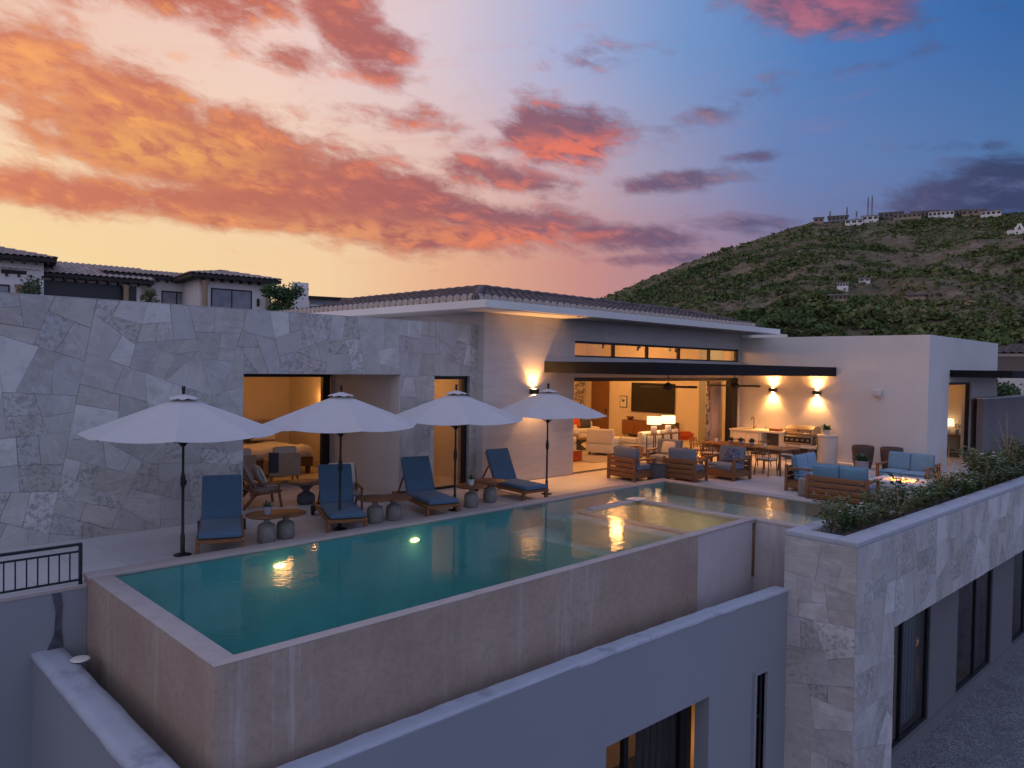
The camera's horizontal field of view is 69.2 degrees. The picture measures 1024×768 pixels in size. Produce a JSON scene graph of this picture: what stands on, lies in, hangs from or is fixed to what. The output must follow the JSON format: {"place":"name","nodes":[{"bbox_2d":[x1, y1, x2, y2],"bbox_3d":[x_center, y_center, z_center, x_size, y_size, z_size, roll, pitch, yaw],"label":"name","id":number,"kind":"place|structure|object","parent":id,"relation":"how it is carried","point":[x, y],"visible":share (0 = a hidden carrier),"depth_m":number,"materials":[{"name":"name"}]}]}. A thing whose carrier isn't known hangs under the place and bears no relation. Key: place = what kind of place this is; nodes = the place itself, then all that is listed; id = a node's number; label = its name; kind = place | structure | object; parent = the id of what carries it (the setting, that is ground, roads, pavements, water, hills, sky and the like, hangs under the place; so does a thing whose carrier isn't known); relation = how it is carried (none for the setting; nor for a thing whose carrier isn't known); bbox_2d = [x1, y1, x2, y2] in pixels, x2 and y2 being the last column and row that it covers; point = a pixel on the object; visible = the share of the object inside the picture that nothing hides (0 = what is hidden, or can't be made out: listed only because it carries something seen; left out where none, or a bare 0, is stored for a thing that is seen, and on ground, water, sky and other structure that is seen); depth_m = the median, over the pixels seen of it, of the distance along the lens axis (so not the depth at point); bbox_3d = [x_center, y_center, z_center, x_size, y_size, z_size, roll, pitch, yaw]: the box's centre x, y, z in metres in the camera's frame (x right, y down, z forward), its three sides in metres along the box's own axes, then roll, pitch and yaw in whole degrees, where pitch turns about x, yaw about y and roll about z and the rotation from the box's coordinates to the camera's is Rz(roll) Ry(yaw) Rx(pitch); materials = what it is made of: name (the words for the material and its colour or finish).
{"place":"outdoors","nodes":[
{"label":"outdoors","id":0,"kind":"place"},
{"bbox_2d":[0,453,1014,598],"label":"terrace floor","id":1,"kind":"structure","parent":0,"point":[118,550],"depth_m":13.42,"materials":[{"name":"stone"}]},
{"bbox_2d":[0,542,82,593],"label":"railing","id":2,"kind":"object","parent":1,"relation":"on","point":[79,551],"visible":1,"depth_m":9.64,"materials":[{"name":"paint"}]},
{"bbox_2d":[77,386,280,556],"bbox_3d":[-5.085,1.342,11.473,2.679,2.620,2.679,1,1,3],"label":"parasol","id":3,"kind":"object","parent":1,"relation":"on","point":[183,420],"visible":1,"depth_m":10.83,"materials":[{"name":"white fabric"}]},
{"bbox_2d":[195,474,245,554],"bbox_3d":[-4.862,2.114,12.418,0.800,1.040,1.920,0,1,-21],"label":"sun lounger","id":4,"kind":"object","parent":1,"relation":"on","point":[222,520],"visible":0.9,"depth_m":12.60,"materials":[{"name":"fabric"}]},
{"bbox_2d":[242,464,282,509],"bbox_3d":[-5.342,2.106,15.549,0.884,0.931,0.740,0,2,-33],"label":"wooden armchair","id":5,"kind":"object","parent":1,"relation":"on","point":[254,488],"visible":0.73,"depth_m":15.31,"materials":[{"name":"brown wood"}]},
{"bbox_2d":[251,464,266,485],"bbox_3d":[-5.304,1.909,15.566,0.267,0.416,0.520,0,2,-33],"label":"cushion","id":6,"kind":"object","parent":5,"relation":"on","point":[258,473],"visible":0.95,"depth_m":15.37,"materials":[{"name":"beige fabric"}]},
{"bbox_2d":[245,510,288,543],"bbox_3d":[-4.098,2.406,12.402,0.697,0.482,0.697,0,2,-45],"label":"side table","id":7,"kind":"object","parent":1,"relation":"on","point":[266,530],"visible":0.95,"depth_m":12.29,"materials":[{"name":"stone"}]},
{"bbox_2d":[276,509,306,539],"bbox_3d":[-3.884,2.421,12.740,0.697,0.443,0.697,0,2,-29],"label":"side table","id":8,"kind":"object","parent":1,"relation":"on","point":[285,529],"visible":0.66,"depth_m":12.64,"materials":[{"name":"stone"}]},
{"bbox_2d":[288,479,318,504],"bbox_3d":[-4.410,2.322,15.897,0.760,0.477,0.760,0,2,-45],"label":"pedestal table","id":9,"kind":"object","parent":1,"relation":"on","point":[305,496],"visible":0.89,"depth_m":15.76,"materials":[{"name":"concrete"}]},
{"bbox_2d":[310,464,367,532],"bbox_3d":[-3.276,2.102,14.055,0.800,1.040,1.920,0,1,-23],"label":"sun lounger","id":10,"kind":"object","parent":1,"relation":"on","point":[329,511],"visible":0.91,"depth_m":14.22,"materials":[{"name":"fabric"}]},
{"bbox_2d":[263,385,416,530],"bbox_3d":[-3.111,1.328,13.459,2.679,2.620,2.679,1,1,-4],"label":"parasol","id":11,"kind":"object","parent":1,"relation":"on","point":[340,413],"visible":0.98,"depth_m":12.79,"materials":[{"name":"white fabric"}]},
{"bbox_2d":[353,465,363,509],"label":"wooden armchair","id":12,"kind":"object","parent":1,"relation":"on","point":[356,485],"visible":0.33,"depth_m":15.24,"materials":[{"name":"brown wood"}]},
{"bbox_2d":[357,494,393,523],"bbox_3d":[-2.600,2.391,14.102,0.697,0.482,0.697,1,1,-14],"label":"side table","id":13,"kind":"object","parent":1,"relation":"on","point":[374,512],"visible":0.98,"depth_m":13.99,"materials":[{"name":"stone"}]},
{"bbox_2d":[384,494,411,520],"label":"side table","id":14,"kind":"object","parent":1,"relation":"on","point":[393,510],"visible":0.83,"depth_m":14.28,"materials":[{"name":"stone"}]},
{"bbox_2d":[392,456,459,516],"bbox_3d":[-1.823,2.092,15.516,0.800,1.040,1.920,0,2,-31],"label":"sun lounger","id":15,"kind":"object","parent":1,"relation":"on","point":[417,476],"visible":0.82,"depth_m":15.65,"materials":[{"name":"fabric"}]},
{"bbox_2d":[396,384,522,510],"bbox_3d":[-1.172,1.315,15.395,2.679,2.620,2.679,1,1,9],"label":"parasol","id":16,"kind":"object","parent":1,"relation":"on","point":[455,408],"visible":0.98,"depth_m":14.70,"materials":[{"name":"fabric"}]},
{"bbox_2d":[456,483,487,507],"bbox_3d":[-0.869,2.387,15.807,0.697,0.468,0.697,1,1,17],"label":"side table","id":17,"kind":"object","parent":1,"relation":"on","point":[471,498],"visible":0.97,"depth_m":15.69,"materials":[{"name":"concrete"}]},
{"bbox_2d":[474,478,505,502],"bbox_3d":[-0.488,2.371,16.461,0.697,0.482,0.697,2,2,33],"label":"side table","id":18,"kind":"object","parent":1,"relation":"on","point":[490,493],"visible":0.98,"depth_m":16.35,"materials":[{"name":"concrete"}]},
{"bbox_2d":[474,448,548,500],"bbox_3d":[-0.033,2.078,17.368,0.800,1.040,1.920,0,2,-39],"label":"sun lounger","id":19,"kind":"object","parent":1,"relation":"on","point":[500,465],"visible":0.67,"depth_m":17.44,"materials":[{"name":"fabric"}]},
{"bbox_2d":[0,285,1023,549],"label":"villa","id":20,"kind":"object","parent":1,"relation":"on","point":[70,367],"visible":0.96,"depth_m":18.23,"materials":[{"name":"stone"}]},
{"bbox_2d":[243,448,255,478],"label":"rattan armchair","id":21,"kind":"object","parent":20,"relation":"on","point":[249,459],"visible":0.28,"depth_m":17.78,"materials":[{"name":"wicker"}]},
{"bbox_2d":[243,419,316,472],"bbox_3d":[-6.983,1.736,20.430,2.200,1.325,2.500,0,2,-45],"label":"bed","id":22,"kind":"object","parent":20,"relation":"on","point":[260,448],"visible":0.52,"depth_m":20.17,"materials":[{"name":"fabric"}]},
{"bbox_2d":[263,446,300,479],"bbox_3d":[-5.753,2.002,18.604,0.800,0.930,0.725,0,2,-29],"label":"rattan armchair","id":23,"kind":"object","parent":20,"relation":"on","point":[283,461],"visible":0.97,"depth_m":18.32,"materials":[{"name":"fabric"}]},
{"bbox_2d":[575,381,584,405],"bbox_3d":[3.159,0.921,34.679,0.656,2.615,0.106,0,2,-45],"label":"curtain","id":24,"kind":"object","parent":20,"relation":"hanging from","point":[580,392],"visible":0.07,"depth_m":34.68,"materials":[{"name":"beige fabric"}]},
{"bbox_2d":[591,381,609,428],"bbox_3d":[4.044,1.031,34.282,0.138,2.456,1.000,0,2,-45],"label":"interior door","id":25,"kind":"structure","parent":20,"relation":"in","point":[600,389],"depth_m":34.21,"materials":[{"name":"brown wood"}]},
{"bbox_2d":[580,440,689,462],"bbox_3d":[3.048,2.392,27.422,6.400,0.016,5.150,0,2,-45],"label":"rug","id":26,"kind":"object","parent":20,"relation":"on","point":[592,457],"visible":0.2,"depth_m":24.99,"materials":[{"name":"fabric"}]},
{"bbox_2d":[574,418,599,436],"bbox_3d":[2.319,1.833,29.863,2.300,0.999,0.920,0,1,-20],"label":"sofa","id":27,"kind":"object","parent":26,"relation":"on","point":[583,425],"visible":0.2,"depth_m":30.12,"materials":[{"name":"white fabric"}]},
{"bbox_2d":[586,428,619,455],"bbox_3d":[3.170,1.984,25.670,0.950,0.920,0.920,2,1,25],"label":"white armchair","id":28,"kind":"object","parent":26,"relation":"on","point":[602,441],"visible":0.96,"depth_m":25.25,"materials":[{"name":"fabric"}]},
{"bbox_2d":[621,429,678,453],"bbox_3d":[4.895,2.037,26.328,2.300,0.840,0.920,0,2,-45],"label":"sofa","id":29,"kind":"object","parent":26,"relation":"on","point":[640,440],"visible":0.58,"depth_m":25.55,"materials":[{"name":"white fabric"}]},
{"bbox_2d":[645,432,679,453],"bbox_3d":[5.178,2.082,25.471,1.600,0.800,0.340,0,2,-45],"label":"console table","id":30,"kind":"object","parent":26,"relation":"on","point":[662,434],"visible":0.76,"depth_m":25.27,"materials":[{"name":"white wood"}]},
{"bbox_2d":[647,416,660,433],"bbox_3d":[4.797,1.392,25.069,0.480,0.580,0.480,0,2,-45],"label":"table lamp","id":31,"kind":"object","parent":30,"relation":"on","point":[653,420],"visible":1,"depth_m":24.92,"materials":[{"name":"fabric"}]},
{"bbox_2d":[661,415,674,432],"bbox_3d":[5.403,1.389,25.665,0.480,0.580,0.480,0,2,-45],"label":"table lamp","id":32,"kind":"object","parent":30,"relation":"on","point":[668,419],"visible":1,"depth_m":25.51,"materials":[{"name":"fabric"}]},
{"bbox_2d":[622,419,678,435],"bbox_3d":[5.943,1.972,32.046,0.542,0.740,2.600,0,2,-45],"label":"credenza","id":33,"kind":"object","parent":20,"relation":"on","point":[633,427],"visible":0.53,"depth_m":32.24,"materials":[{"name":"brown wood"}]},
{"bbox_2d":[622,420,633,433],"bbox_3d":[5.084,1.886,32.538,0.010,0.540,0.610,0,2,-45],"label":"door","id":34,"kind":"structure","parent":33,"relation":"in","point":[627,426],"depth_m":32.51,"materials":[{"name":"brown wood"}]},
{"bbox_2d":[631,383,674,413],"bbox_3d":[6.104,0.604,32.221,0.034,1.280,2.260,0,2,-45],"label":"television","id":35,"kind":"object","parent":20,"relation":"attached to","point":[654,399],"visible":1,"depth_m":32.20,"materials":[{"name":"black glass"}]},
{"bbox_2d":[575,341,737,361],"bbox_3d":[4.975,-1.012,24.110,9.230,0.450,0.100,0,2,-45],"label":"clerestory window","id":36,"kind":"structure","parent":20,"relation":"in","point":[583,342],"depth_m":23.52,"materials":[{"name":"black glass"}]},
{"bbox_2d":[639,375,697,389],"bbox_3d":[4.467,-0.052,21.247,1.244,0.465,1.244,0,2,-28],"label":"ceiling fan","id":37,"kind":"object","parent":20,"relation":"hanging from","point":[668,386],"visible":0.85,"depth_m":21.16,"materials":[{"name":"black metal"}]},
{"bbox_2d":[705,381,710,451],"bbox_3d":[7.128,1.143,27.036,0.196,2.655,0.106,0,2,-45],"label":"curtain","id":38,"kind":"object","parent":20,"relation":"hanging from","point":[707,417],"visible":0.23,"depth_m":27.00,"materials":[{"name":"beige fabric"}]},
{"bbox_2d":[709,381,720,451],"bbox_3d":[7.466,1.143,27.270,0.606,2.655,0.106,0,2,-45],"label":"curtain","id":39,"kind":"object","parent":20,"relation":"hanging from","point":[715,403],"visible":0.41,"depth_m":27.21,"materials":[{"name":"fabric"}]},
{"bbox_2d":[499,383,606,494],"bbox_3d":[0.839,1.297,17.572,2.679,2.620,2.679,1,1,0],"label":"parasol","id":40,"kind":"object","parent":1,"relation":"on","point":[548,404],"visible":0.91,"depth_m":16.89,"materials":[{"name":"white fabric"}]},
{"bbox_2d":[607,445,656,482],"bbox_3d":[3.253,2.139,20.206,0.870,0.894,1.020,0,2,-39],"label":"patio armchair","id":41,"kind":"object","parent":1,"relation":"on","point":[626,462],"visible":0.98,"depth_m":19.91,"materials":[{"name":"brown wood"}]},
{"bbox_2d":[647,461,670,479],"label":"cube table","id":42,"kind":"object","parent":1,"relation":"on","point":[658,469],"visible":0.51,"depth_m":19.97,"materials":[{"name":"grey stone"}]},
{"bbox_2d":[646,438,687,462],"bbox_3d":[4.656,2.114,22.288,0.970,0.894,0.870,2,2,35],"label":"patio armchair","id":43,"kind":"object","parent":1,"relation":"on","point":[659,454],"visible":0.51,"depth_m":22.25,"materials":[{"name":"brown wood"}]},
{"bbox_2d":[662,447,708,482],"bbox_3d":[4.694,2.166,20.083,0.970,0.894,0.870,2,2,37],"label":"patio armchair","id":44,"kind":"object","parent":1,"relation":"on","point":[682,464],"visible":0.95,"depth_m":19.78,"materials":[{"name":"brown wood"}]},
{"bbox_2d":[704,445,751,481],"bbox_3d":[6.006,2.174,20.632,0.870,0.894,0.970,0,2,-41],"label":"patio armchair","id":45,"kind":"object","parent":1,"relation":"on","point":[733,469],"visible":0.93,"depth_m":20.45,"materials":[{"name":"brown wood"}]},
{"bbox_2d":[724,448,738,462],"bbox_3d":[6.143,1.977,20.676,0.244,0.386,0.440,0,2,-41],"label":"cushion","id":46,"kind":"object","parent":45,"relation":"on","point":[731,454],"visible":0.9,"depth_m":20.61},
{"bbox_2d":[698,440,799,475],"bbox_3d":[7.133,2.223,22.487,1.039,0.752,2.800,0,2,-43],"label":"dining table","id":47,"kind":"object","parent":1,"relation":"on","point":[779,450],"visible":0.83,"depth_m":22.01,"materials":[{"name":"brown wood"}]},
{"bbox_2d":[754,447,777,476],"bbox_3d":[7.277,2.220,21.298,0.537,0.818,0.526,0,2,-40],"label":"dining chair","id":48,"kind":"object","parent":1,"relation":"on","point":[766,458],"visible":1,"depth_m":21.22,"materials":[{"name":"brown wood"}]},
{"bbox_2d":[729,427,838,463],"bbox_3d":[9.423,2.093,25.681,0.945,0.934,3.715,0,2,-45],"label":"kitchen counter","id":49,"kind":"object","parent":1,"relation":"on","point":[825,448],"visible":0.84,"depth_m":25.35,"materials":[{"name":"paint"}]},
{"bbox_2d":[733,432,758,451],"bbox_3d":[8.245,2.053,26.244,0.016,0.650,0.980,0,2,-45],"label":"door","id":50,"kind":"structure","parent":49,"relation":"in","point":[735,434],"depth_m":26.20,"materials":[{"name":"stone"}]},
{"bbox_2d":[784,424,820,445],"bbox_3d":[9.844,1.716,25.179,0.817,0.620,1.000,0,2,-45],"label":"grill","id":51,"kind":"object","parent":49,"relation":"on","point":[802,434],"visible":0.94,"depth_m":24.91,"materials":[{"name":"metal"}]},
{"bbox_2d":[798,477,811,496],"bbox_3d":[7.081,2.484,17.911,0.340,0.435,0.340,0,2,-45],"label":"stone stool","id":52,"kind":"object","parent":1,"relation":"on","point":[801,486],"visible":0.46,"depth_m":17.81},
{"bbox_2d":[784,452,839,490],"bbox_3d":[7.676,2.241,18.944,0.870,0.894,1.520,2,2,41],"label":"patio sofa","id":53,"kind":"object","parent":1,"relation":"on","point":[801,465],"visible":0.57,"depth_m":18.65,"materials":[{"name":"fabric"}]},
{"bbox_2d":[805,463,880,504],"bbox_3d":[7.561,2.285,16.972,1.380,0.894,0.870,2,2,41],"label":"patio sofa","id":54,"kind":"object","parent":1,"relation":"on","point":[833,480],"visible":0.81,"depth_m":16.71,"materials":[{"name":"brown wood"}]},
{"bbox_2d":[852,453,872,468],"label":"potted plant","id":55,"kind":"object","parent":1,"relation":"on","point":[861,460],"visible":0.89,"depth_m":21.68,"materials":[{"name":"green plant"}]},
{"bbox_2d":[852,444,874,468],"bbox_3d":[11.065,2.289,23.413,0.660,0.700,0.653,0,2,-45],"label":"rattan armchair","id":56,"kind":"object","parent":1,"relation":"on","point":[857,449],"visible":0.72,"depth_m":23.17,"materials":[{"name":"brown wicker"}]},
{"bbox_2d":[880,446,903,468],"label":"rattan armchair","id":57,"kind":"object","parent":1,"relation":"on","point":[884,452],"visible":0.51,"depth_m":22.81,"materials":[{"name":"brown wicker"}]},
{"bbox_2d":[868,475,935,495],"bbox_3d":[9.464,2.511,17.984,1.240,0.456,1.240,2,2,43],"label":"fire pit","id":58,"kind":"object","parent":1,"relation":"on","point":[888,479],"visible":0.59,"depth_m":17.79,"materials":[{"name":"stone"}]},
{"bbox_2d":[875,451,939,478],"bbox_3d":[10.431,2.272,19.559,0.870,0.894,1.320,0,2,-42],"label":"patio sofa","id":59,"kind":"object","parent":1,"relation":"on","point":[904,464],"visible":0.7,"depth_m":19.53,"materials":[{"name":"fabric"}]},
{"bbox_2d":[976,395,1023,459],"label":"garden wall","id":60,"kind":"structure","parent":1,"relation":"on","point":[993,411],"depth_m":27.24,"materials":[{"name":"paint"}]},
{"bbox_2d":[0,0,1023,302],"label":"sky","id":61,"kind":"structure","parent":0,"point":[341,148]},
{"bbox_2d":[607,214,1023,342],"bbox_3d":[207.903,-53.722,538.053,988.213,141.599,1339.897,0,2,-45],"label":"hill","id":62,"kind":"structure","parent":0,"point":[899,240],"depth_m":391.84,"materials":[{"name":"plant"}]},
{"bbox_2d":[599,211,1023,345],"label":"hillside scrub","id":63,"kind":"object","parent":62,"relation":"on","point":[858,311],"visible":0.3,"depth_m":343.17,"materials":[{"name":"green plant"}]},
{"bbox_2d":[893,212,921,219],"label":"hilltop house","id":64,"kind":"structure","parent":62,"relation":"on","point":[906,216],"depth_m":538.34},
{"bbox_2d":[928,210,954,217],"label":"hilltop house","id":65,"kind":"structure","parent":62,"relation":"on","point":[946,213],"depth_m":529.93,"materials":[{"name":"paint"}]},
{"bbox_2d":[997,369,1023,395],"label":"dark bush","id":66,"kind":"object","parent":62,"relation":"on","point":[1007,389],"visible":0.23,"depth_m":35.10,"materials":[{"name":"green plant"}]},
{"bbox_2d":[614,583,1023,767],"bbox_3d":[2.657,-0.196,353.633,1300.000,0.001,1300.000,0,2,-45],"label":"ground","id":67,"kind":"structure","parent":0,"point":[982,726],"depth_m":16.71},
{"bbox_2d":[0,584,86,767],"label":"wall","id":68,"kind":"structure","parent":67,"relation":"on","point":[30,624],"depth_m":9.48,"materials":[{"name":"stone"}]},
{"bbox_2d":[31,647,179,767],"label":"trough parapet","id":69,"kind":"structure","parent":67,"relation":"on","point":[81,718],"depth_m":8.30,"materials":[{"name":"concrete"}]},
{"bbox_2d":[83,478,901,767],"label":"swimming pool","id":70,"kind":"structure","parent":67,"relation":"on","point":[275,654],"depth_m":10.91,"materials":[{"name":"stone"}]},
{"bbox_2d":[276,586,788,767],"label":"retaining wall","id":71,"kind":"structure","parent":67,"relation":"on","point":[705,688],"depth_m":10.78,"materials":[{"name":"white concrete"}]},
{"bbox_2d":[619,708,686,767],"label":"window","id":72,"kind":"structure","parent":71,"relation":"in","point":[681,720],"depth_m":11.99,"materials":[{"name":"black metal"}]},
{"bbox_2d":[751,666,769,767],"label":"slot window","id":73,"kind":"structure","parent":71,"relation":"in","point":[757,746],"depth_m":12.99,"materials":[{"name":"glass"}]},
{"bbox_2d":[784,468,1023,767],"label":"stone planter","id":74,"kind":"object","parent":67,"relation":"on","point":[925,575],"visible":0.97,"depth_m":13.85,"materials":[{"name":"stone"}]},
{"bbox_2d":[810,491,843,533],"bbox_3d":[5.790,2.346,13.467,0.585,0.766,0.619,1,1,-11],"label":"planter shrub","id":75,"kind":"object","parent":74,"relation":"in","point":[827,517],"visible":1,"depth_m":13.51,"materials":[{"name":"green plant"}]},
{"bbox_2d":[824,493,853,521],"bbox_3d":[6.268,2.396,14.059,0.541,0.653,0.573,0,1,-22],"label":"planter shrub","id":76,"kind":"object","parent":74,"relation":"in","point":[844,508],"visible":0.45,"depth_m":14.10,"materials":[{"name":"green plant"}]},
{"bbox_2d":[831,508,858,529],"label":"planter shrub","id":77,"kind":"object","parent":74,"relation":"in","point":[846,520],"visible":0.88,"depth_m":13.82,"materials":[{"name":"green plant"}]},
{"bbox_2d":[855,508,873,528],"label":"planter shrub","id":78,"kind":"object","parent":74,"relation":"in","point":[863,520],"visible":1,"depth_m":13.90,"materials":[{"name":"green plant"}]},
{"bbox_2d":[856,482,887,511],"bbox_3d":[7.239,2.371,15.027,0.590,0.690,0.625,2,2,33],"label":"planter shrub","id":79,"kind":"object","parent":74,"relation":"in","point":[869,499],"visible":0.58,"depth_m":15.04,"materials":[{"name":"green plant"}]},
{"bbox_2d":[871,485,900,508],"bbox_3d":[7.830,2.401,15.473,0.509,0.629,0.481,0,2,-32],"label":"planter shrub","id":80,"kind":"object","parent":74,"relation":"in","point":[888,500],"visible":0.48,"depth_m":15.43,"materials":[{"name":"green plant"}]},
{"bbox_2d":[872,473,914,510],"bbox_3d":[8.155,2.320,15.912,0.881,0.784,0.573,2,2,31],"label":"planter shrub","id":81,"kind":"object","parent":74,"relation":"in","point":[903,490],"visible":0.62,"depth_m":15.83,"materials":[{"name":"green plant"}]},
{"bbox_2d":[891,606,929,748],"bbox_3d":[7.933,5.984,15.465,3.460,2.980,0.320,0,2,-43],"label":"window","id":82,"kind":"structure","parent":74,"relation":"in","point":[908,629],"depth_m":16.32,"materials":[{"name":"black metal"}]},
{"bbox_2d":[909,483,940,502],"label":"planter shrub","id":83,"kind":"object","parent":74,"relation":"in","point":[920,487],"visible":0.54,"depth_m":16.59,"materials":[{"name":"green plant"}]},
{"bbox_2d":[927,476,948,502],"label":"planter shrub","id":84,"kind":"object","parent":74,"relation":"in","point":[941,495],"visible":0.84,"depth_m":16.89,"materials":[{"name":"green plant"}]},
{"bbox_2d":[921,445,963,493],"bbox_3d":[10.241,2.068,17.718,0.803,1.271,0.757,0,1,-20],"label":"planter shrub","id":85,"kind":"object","parent":74,"relation":"in","point":[940,477],"visible":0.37,"depth_m":17.72,"materials":[{"name":"green plant"}]},
{"bbox_2d":[930,446,964,492],"bbox_3d":[10.594,2.062,18.022,0.712,1.280,0.672,1,1,8],"label":"planter shrub","id":86,"kind":"object","parent":74,"relation":"in","point":[952,473],"visible":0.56,"depth_m":18.00,"materials":[{"name":"green plant"}]},
{"bbox_2d":[953,475,978,494],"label":"planter shrub","id":87,"kind":"object","parent":74,"relation":"in","point":[965,486],"visible":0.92,"depth_m":17.99,"materials":[{"name":"green plant"}]},
{"bbox_2d":[956,569,991,691],"bbox_3d":[11.605,5.965,18.884,3.015,2.980,0.320,0,2,-43],"label":"window","id":88,"kind":"structure","parent":74,"relation":"in","point":[973,590],"depth_m":19.20,"materials":[{"name":"glass"}]},
{"bbox_2d":[951,444,999,480],"bbox_3d":[12.225,2.133,19.481,0.935,1.125,0.884,1,1,1],"label":"planter shrub","id":89,"kind":"object","parent":74,"relation":"in","point":[970,456],"visible":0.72,"depth_m":19.41,"materials":[{"name":"green plant"}]},
{"bbox_2d":[991,414,1023,469],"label":"planter shrub","id":90,"kind":"object","parent":74,"relation":"in","point":[1006,453],"visible":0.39,"depth_m":21.68,"materials":[{"name":"green plant"}]},
{"bbox_2d":[995,433,1023,464],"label":"planter shrub","id":91,"kind":"object","parent":74,"relation":"in","point":[1013,443],"visible":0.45,"depth_m":22.14,"materials":[{"name":"green plant"}]},
{"bbox_2d":[1012,550,1023,641],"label":"window","id":92,"kind":"structure","parent":74,"relation":"in","point":[1018,603],"depth_m":22.31,"materials":[{"name":"black metal"}]},
{"bbox_2d":[997,342,1023,394],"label":"neighbour house","id":93,"kind":"structure","parent":67,"relation":"on","point":[1010,357],"depth_m":37.90,"materials":[{"name":"white paint"}]},
{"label":"terrain","id":94,"kind":"structure","parent":0,"visible":0},
{"bbox_2d":[0,246,57,294],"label":"neighbour house","id":95,"kind":"structure","parent":94,"relation":"on","point":[15,258],"depth_m":44.01,"materials":[{"name":"paint"}]},
{"bbox_2d":[15,275,42,294],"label":"shrub","id":96,"kind":"object","parent":94,"relation":"on","point":[31,287],"visible":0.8,"depth_m":42.15,"materials":[{"name":"green plant"}]},
{"bbox_2d":[0,261,155,301],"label":"neighbour house","id":97,"kind":"structure","parent":94,"relation":"on","point":[70,279],"depth_m":47.00,"materials":[{"name":"paint"}]},
{"bbox_2d":[94,266,181,303],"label":"neighbour house","id":98,"kind":"structure","parent":94,"relation":"on","point":[168,291],"depth_m":50.01,"materials":[{"name":"paint"}]},
{"bbox_2d":[161,291,181,303],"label":"window","id":99,"kind":"structure","parent":98,"relation":"in","point":[169,297],"depth_m":50.41,"materials":[{"name":"glass"}]},
{"bbox_2d":[136,287,159,302],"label":"shrub","id":100,"kind":"object","parent":94,"relation":"on","point":[149,293],"visible":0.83,"depth_m":44.25,"materials":[{"name":"green plant"}]},
{"bbox_2d":[171,270,281,310],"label":"neighbour house","id":101,"kind":"structure","parent":94,"relation":"on","point":[222,288],"depth_m":48.91,"materials":[{"name":"paint"}]},
{"bbox_2d":[211,288,251,308],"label":"window","id":102,"kind":"structure","parent":101,"relation":"in","point":[227,298],"depth_m":48.87,"materials":[{"name":"glass"}]},
{"bbox_2d":[257,280,308,310],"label":"flowering bush","id":103,"kind":"object","parent":94,"relation":"on","point":[283,297],"visible":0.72,"depth_m":44.59,"materials":[{"name":"green plant"}]},
{"bbox_2d":[291,282,342,309],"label":"modern house","id":104,"kind":"structure","parent":94,"relation":"on","point":[307,300],"depth_m":56.12,"materials":[{"name":"paint"}]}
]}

